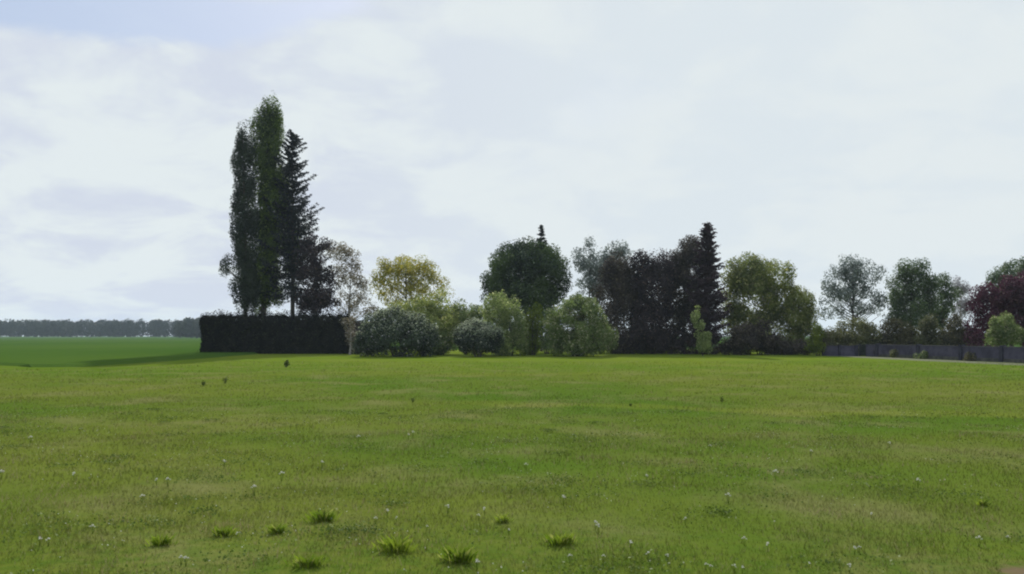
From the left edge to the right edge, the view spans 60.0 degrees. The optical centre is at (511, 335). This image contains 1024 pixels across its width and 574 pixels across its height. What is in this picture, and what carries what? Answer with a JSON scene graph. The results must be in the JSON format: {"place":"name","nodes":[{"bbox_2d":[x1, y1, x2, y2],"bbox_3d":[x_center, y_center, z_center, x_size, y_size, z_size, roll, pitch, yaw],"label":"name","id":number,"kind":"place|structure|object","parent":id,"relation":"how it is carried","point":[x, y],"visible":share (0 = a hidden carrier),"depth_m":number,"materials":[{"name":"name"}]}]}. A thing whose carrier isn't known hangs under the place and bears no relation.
{"place":"outdoors","nodes":[
{"label":"outdoors","id":0,"kind":"place"},
{"bbox_2d":[0,336,1020,366],"bbox_3d":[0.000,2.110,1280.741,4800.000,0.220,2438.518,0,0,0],"label":"crop field","id":1,"kind":"structure","parent":0,"point":[59,351],"depth_m":119.37,"materials":[{"name":"green plant"}]},
{"bbox_2d":[0,318,357,336],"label":"wood","id":2,"kind":"object","parent":1,"relation":"on","point":[98,328],"visible":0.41,"depth_m":764.16,"materials":[{"name":"plant"}]},
{"bbox_2d":[172,317,201,337],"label":"wood","id":3,"kind":"object","parent":1,"relation":"on","point":[188,327],"visible":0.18,"depth_m":608.49,"materials":[{"name":"plant"}]},
{"bbox_2d":[0,349,1023,573],"bbox_3d":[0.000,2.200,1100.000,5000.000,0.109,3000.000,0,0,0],"label":"ground","id":4,"kind":"structure","parent":0,"point":[541,357],"depth_m":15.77,"materials":[{"name":"green plant"}]},
{"bbox_2d":[144,531,178,546],"bbox_3d":[-3.679,2.139,9.318,0.367,0.146,0.254,0,0,0],"label":"grass tussock","id":5,"kind":"object","parent":4,"relation":"on","point":[157,541],"depth_m":9.30,"materials":[{"name":"green plant"}]},
{"bbox_2d":[211,523,240,537],"bbox_3d":[-3.171,2.151,9.799,0.356,0.148,0.282,0,0,0],"label":"grass tussock","id":6,"kind":"object","parent":4,"relation":"on","point":[220,532],"depth_m":9.79,"materials":[{"name":"green plant"}]},
{"bbox_2d":[218,120,262,316],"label":"poplar tree","id":7,"kind":"object","parent":4,"relation":"on","point":[246,284],"visible":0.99,"depth_m":111.56,"materials":[{"name":"green plant"}]},
{"bbox_2d":[247,90,301,319],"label":"poplar tree","id":8,"kind":"object","parent":4,"relation":"on","point":[267,124],"visible":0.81,"depth_m":113.03,"materials":[{"name":"green plant"}]},
{"bbox_2d":[197,307,352,353],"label":"clipped hedge","id":9,"kind":"object","parent":4,"relation":"on","point":[300,333],"visible":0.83,"depth_m":106.97,"materials":[{"name":"green plant"}]},
{"bbox_2d":[265,522,286,534],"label":"grass tussock","id":10,"kind":"object","parent":4,"relation":"on","point":[275,530],"depth_m":9.85,"materials":[{"name":"green plant"}]},
{"bbox_2d":[283,359,289,366],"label":"weed","id":11,"kind":"object","parent":4,"relation":"on","point":[286,363],"visible":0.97,"depth_m":62.15,"materials":[{"name":"green plant"}]},
{"bbox_2d":[256,129,331,315],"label":"spruce tree","id":12,"kind":"object","parent":4,"relation":"on","point":[291,168],"visible":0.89,"depth_m":112.19,"materials":[{"name":"green plant"}]},
{"bbox_2d":[283,549,331,569],"bbox_3d":[-1.906,2.115,8.363,0.445,0.144,0.441,0,0,-32],"label":"grass tussock","id":13,"kind":"object","parent":4,"relation":"on","point":[315,560],"depth_m":8.35,"materials":[{"name":"green plant"}]},
{"bbox_2d":[290,234,340,314],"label":"dark tree","id":14,"kind":"object","parent":4,"relation":"on","point":[317,297],"visible":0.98,"depth_m":110.22,"materials":[{"name":"green plant"}]},
{"bbox_2d":[302,507,345,523],"bbox_3d":[-2.246,2.125,10.538,0.574,0.187,0.401,0,0,0],"label":"grass tussock","id":15,"kind":"object","parent":4,"relation":"on","point":[317,516],"depth_m":10.51,"materials":[{"name":"green plant"}]},
{"bbox_2d":[341,313,357,354],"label":"sapling","id":16,"kind":"object","parent":4,"relation":"on","point":[349,337],"visible":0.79,"depth_m":102.91,"materials":[{"name":"green plant"}]},
{"bbox_2d":[325,242,381,322],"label":"blossom tree","id":17,"kind":"object","parent":4,"relation":"on","point":[348,254],"visible":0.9,"depth_m":115.72,"materials":[{"name":"green plant"}]},
{"bbox_2d":[344,319,371,353],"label":"bush","id":18,"kind":"object","parent":4,"relation":"on","point":[357,324],"visible":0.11,"depth_m":107.40,"materials":[{"name":"green plant"}]},
{"bbox_2d":[352,304,441,356],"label":"flowering shrub","id":19,"kind":"object","parent":4,"relation":"on","point":[417,334],"visible":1,"depth_m":91.78,"materials":[{"name":"green plant"}]},
{"bbox_2d":[372,534,423,556],"bbox_3d":[-1.171,2.098,8.938,0.520,0.178,0.468,0,0,27],"label":"grass tussock","id":20,"kind":"object","parent":4,"relation":"on","point":[390,545],"depth_m":8.90,"materials":[{"name":"green plant"}]},
{"bbox_2d":[368,254,453,345],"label":"yellow tree","id":21,"kind":"object","parent":4,"relation":"on","point":[411,270],"visible":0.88,"depth_m":117.45,"materials":[{"name":"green plant"}]},
{"bbox_2d":[375,288,464,354],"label":"leafy tree","id":22,"kind":"object","parent":4,"relation":"on","point":[433,312],"visible":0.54,"depth_m":102.22,"materials":[{"name":"green plant"}]},
{"bbox_2d":[419,328,458,354],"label":"bush","id":23,"kind":"object","parent":4,"relation":"on","point":[441,349],"visible":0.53,"depth_m":99.22,"materials":[{"name":"green plant"}]},
{"bbox_2d":[431,543,480,564],"bbox_3d":[-0.514,2.121,8.626,0.537,0.184,0.375,0,0,0],"label":"grass tussock","id":24,"kind":"object","parent":4,"relation":"on","point":[455,555],"depth_m":8.61,"materials":[{"name":"green plant"}]},
{"bbox_2d":[445,298,487,353],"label":"leafy tree","id":25,"kind":"object","parent":4,"relation":"on","point":[464,315],"visible":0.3,"depth_m":103.07,"materials":[{"name":"green plant"}]},
{"bbox_2d":[452,317,504,356],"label":"flowering shrub","id":26,"kind":"object","parent":4,"relation":"on","point":[477,336],"visible":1,"depth_m":92.06,"materials":[{"name":"green plant"}]},
{"bbox_2d":[0,407,999,572],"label":"meadow flowers","id":27,"kind":"object","parent":4,"relation":"on","point":[482,491],"visible":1,"depth_m":13.98,"materials":[{"name":"white plant"}]},
{"bbox_2d":[491,512,514,523],"bbox_3d":[-0.106,2.134,10.392,0.261,0.131,0.235,0,0,26],"label":"grass tussock","id":28,"kind":"object","parent":4,"relation":"on","point":[503,518],"depth_m":10.39,"materials":[{"name":"green plant"}]},
{"bbox_2d":[477,289,531,355],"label":"willow bush","id":29,"kind":"object","parent":4,"relation":"on","point":[518,339],"visible":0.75,"depth_m":97.27,"materials":[{"name":"green plant"}]},
{"bbox_2d":[0,406,1023,573],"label":"clover","id":30,"kind":"object","parent":4,"relation":"on","point":[364,530],"visible":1,"depth_m":13.47,"materials":[{"name":"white plant"}]},
{"bbox_2d":[0,420,1023,573],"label":"dry stalks","id":31,"kind":"object","parent":4,"relation":"on","point":[456,469],"visible":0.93,"depth_m":13.69,"materials":[{"name":"plant"}]},
{"bbox_2d":[479,235,572,352],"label":"round tree","id":32,"kind":"object","parent":4,"relation":"on","point":[520,270],"visible":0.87,"depth_m":111.18,"materials":[{"name":"green plant"}]},
{"bbox_2d":[518,302,544,354],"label":"bright bush","id":33,"kind":"object","parent":4,"relation":"on","point":[534,329],"visible":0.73,"depth_m":100.89,"materials":[{"name":"green plant"}]},
{"bbox_2d":[504,303,562,353],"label":"bush","id":34,"kind":"object","parent":4,"relation":"on","point":[544,315],"visible":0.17,"depth_m":107.90,"materials":[{"name":"green plant"}]},
{"bbox_2d":[536,224,558,350],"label":"conifer tree","id":35,"kind":"object","parent":4,"relation":"on","point":[541,234],"visible":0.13,"depth_m":123.83,"materials":[{"name":"green plant"}]},
{"bbox_2d":[537,531,584,547],"bbox_3d":[0.510,2.142,9.375,0.529,0.150,0.333,0,0,0],"label":"grass tussock","id":36,"kind":"object","parent":4,"relation":"on","point":[558,540],"depth_m":9.35,"materials":[{"name":"green plant"}]},
{"bbox_2d":[537,292,619,356],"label":"round shrub","id":37,"kind":"object","parent":4,"relation":"on","point":[580,338],"visible":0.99,"depth_m":93.75,"materials":[{"name":"green plant"}]},
{"bbox_2d":[570,236,604,326],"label":"grey tree","id":38,"kind":"object","parent":4,"relation":"on","point":[590,274],"visible":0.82,"depth_m":125.44,"materials":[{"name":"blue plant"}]},
{"bbox_2d":[597,239,633,281],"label":"grey tree","id":39,"kind":"object","parent":4,"relation":"on","point":[605,255],"visible":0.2,"depth_m":127.20,"materials":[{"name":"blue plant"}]},
{"bbox_2d":[591,248,643,353],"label":"dark tree","id":40,"kind":"object","parent":4,"relation":"on","point":[617,289],"visible":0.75,"depth_m":106.54,"materials":[{"name":"green plant"}]},
{"bbox_2d":[617,248,694,353],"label":"dark tree","id":41,"kind":"object","parent":4,"relation":"on","point":[648,335],"visible":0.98,"depth_m":105.45,"materials":[{"name":"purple plant"}]},
{"bbox_2d":[658,234,704,350],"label":"brown tree","id":42,"kind":"object","parent":4,"relation":"on","point":[684,257],"visible":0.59,"depth_m":108.62,"materials":[{"name":"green plant"}]},
{"bbox_2d":[690,305,712,355],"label":"pale sapling","id":43,"kind":"object","parent":4,"relation":"on","point":[703,341],"visible":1,"depth_m":96.79,"materials":[{"name":"green plant"}]},
{"bbox_2d":[676,222,733,354],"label":"spire tree","id":44,"kind":"object","parent":4,"relation":"on","point":[706,300],"visible":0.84,"depth_m":104.23,"materials":[{"name":"green plant"}]},
{"bbox_2d":[712,320,762,354],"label":"bush","id":45,"kind":"object","parent":4,"relation":"on","point":[738,341],"visible":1,"depth_m":99.65,"materials":[{"name":"green plant"}]},
{"bbox_2d":[717,250,799,339],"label":"olive tree","id":46,"kind":"object","parent":4,"relation":"on","point":[757,279],"visible":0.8,"depth_m":106.68,"materials":[{"name":"green plant"}]},
{"bbox_2d":[742,317,782,354],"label":"bush","id":47,"kind":"object","parent":4,"relation":"on","point":[761,325],"visible":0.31,"depth_m":102.16,"materials":[{"name":"green plant"}]},
{"bbox_2d":[755,333,816,354],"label":"bush","id":48,"kind":"object","parent":4,"relation":"on","point":[787,346],"visible":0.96,"depth_m":100.25,"materials":[{"name":"green plant"}]},
{"bbox_2d":[778,281,824,353],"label":"green tree","id":49,"kind":"object","parent":4,"relation":"on","point":[801,327],"visible":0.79,"depth_m":105.05,"materials":[{"name":"green plant"}]},
{"bbox_2d":[804,322,826,355],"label":"bright bush","id":50,"kind":"object","parent":4,"relation":"on","point":[816,342],"visible":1,"depth_m":96.77,"materials":[{"name":"green plant"}]},
{"bbox_2d":[809,329,838,352],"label":"bush","id":51,"kind":"object","parent":4,"relation":"on","point":[826,343],"visible":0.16,"depth_m":105.23,"materials":[{"name":"green plant"}]},
{"bbox_2d":[822,345,857,355],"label":"garden wall","id":52,"kind":"structure","parent":4,"relation":"on","point":[841,350],"depth_m":95.83,"materials":[{"name":"grey concrete"}]},
{"bbox_2d":[817,254,888,330],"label":"airy tree","id":53,"kind":"object","parent":4,"relation":"on","point":[855,274],"visible":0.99,"depth_m":111.50,"materials":[{"name":"green plant"}]},
{"bbox_2d":[823,315,883,354],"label":"domed bush","id":54,"kind":"object","parent":4,"relation":"on","point":[861,333],"visible":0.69,"depth_m":97.72,"materials":[{"name":"green plant"}]},
{"bbox_2d":[859,344,865,355],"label":"garden gate","id":55,"kind":"structure","parent":4,"relation":"on","point":[862,350],"depth_m":94.65,"materials":[{"name":"paint"}]},
{"bbox_2d":[865,344,874,356],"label":"garden wall","id":56,"kind":"structure","parent":4,"relation":"on","point":[870,350],"depth_m":93.26,"materials":[{"name":"grey concrete"}]},
{"bbox_2d":[889,349,898,356],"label":"rough clump","id":57,"kind":"object","parent":4,"relation":"on","point":[892,354],"visible":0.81,"depth_m":88.55,"materials":[{"name":"green plant"}]},
{"bbox_2d":[870,316,918,344],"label":"bush","id":58,"kind":"object","parent":4,"relation":"on","point":[894,335],"visible":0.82,"depth_m":98.07,"materials":[{"name":"green plant"}]},
{"bbox_2d":[883,257,944,340],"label":"green tree","id":59,"kind":"object","parent":4,"relation":"on","point":[912,301],"visible":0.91,"depth_m":109.25,"materials":[{"name":"green plant"}]},
{"bbox_2d":[913,350,927,358],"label":"rough clump","id":60,"kind":"object","parent":4,"relation":"on","point":[923,354],"visible":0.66,"depth_m":83.58,"materials":[{"name":"green plant"}]},
{"bbox_2d":[906,313,942,344],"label":"bush","id":61,"kind":"object","parent":4,"relation":"on","point":[927,335],"visible":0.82,"depth_m":97.54,"materials":[{"name":"green plant"}]},
{"bbox_2d":[931,271,962,330],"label":"green tree","id":62,"kind":"object","parent":4,"relation":"on","point":[947,305],"visible":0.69,"depth_m":111.24,"materials":[{"name":"green plant"}]},
{"bbox_2d":[875,343,1023,362],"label":"garden wall","id":63,"kind":"structure","parent":4,"relation":"on","point":[1002,353],"depth_m":79.15,"materials":[{"name":"grey concrete"}]},
{"bbox_2d":[936,312,982,345],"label":"bush","id":64,"kind":"object","parent":4,"relation":"on","point":[951,335],"visible":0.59,"depth_m":95.38,"materials":[{"name":"green plant"}]},
{"bbox_2d":[948,275,972,322],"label":"pale tree","id":65,"kind":"object","parent":4,"relation":"on","point":[961,311],"visible":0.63,"depth_m":121.67,"materials":[{"name":"green plant"}]},
{"bbox_2d":[963,352,976,360],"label":"rough clump","id":66,"kind":"object","parent":4,"relation":"on","point":[969,357],"visible":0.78,"depth_m":76.74,"materials":[{"name":"green plant"}]},
{"bbox_2d":[975,498,990,506],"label":"grass tussock","id":67,"kind":"object","parent":4,"relation":"on","point":[984,502],"depth_m":11.35,"materials":[{"name":"green plant"}]},
{"bbox_2d":[962,270,1023,346],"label":"copper tree","id":68,"kind":"object","parent":4,"relation":"on","point":[980,307],"visible":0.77,"depth_m":90.89,"materials":[{"name":"purple plant"}]},
{"bbox_2d":[982,310,1023,346],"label":"green bush","id":69,"kind":"object","parent":4,"relation":"on","point":[1007,332],"visible":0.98,"depth_m":83.63,"materials":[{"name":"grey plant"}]},
{"bbox_2d":[985,256,1023,346],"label":"tree","id":70,"kind":"object","parent":4,"relation":"on","point":[993,277],"visible":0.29,"depth_m":107.81,"materials":[{"name":"green plant"}]},
{"bbox_2d":[0,0,1023,335],"label":"sky","id":71,"kind":"structure","parent":0,"point":[808,134],"materials":[{"name":"white"}]},
{"bbox_2d":[837,356,1023,365],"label":"path","id":72,"kind":"structure","parent":0,"point":[936,360],"depth_m":78.27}
]}

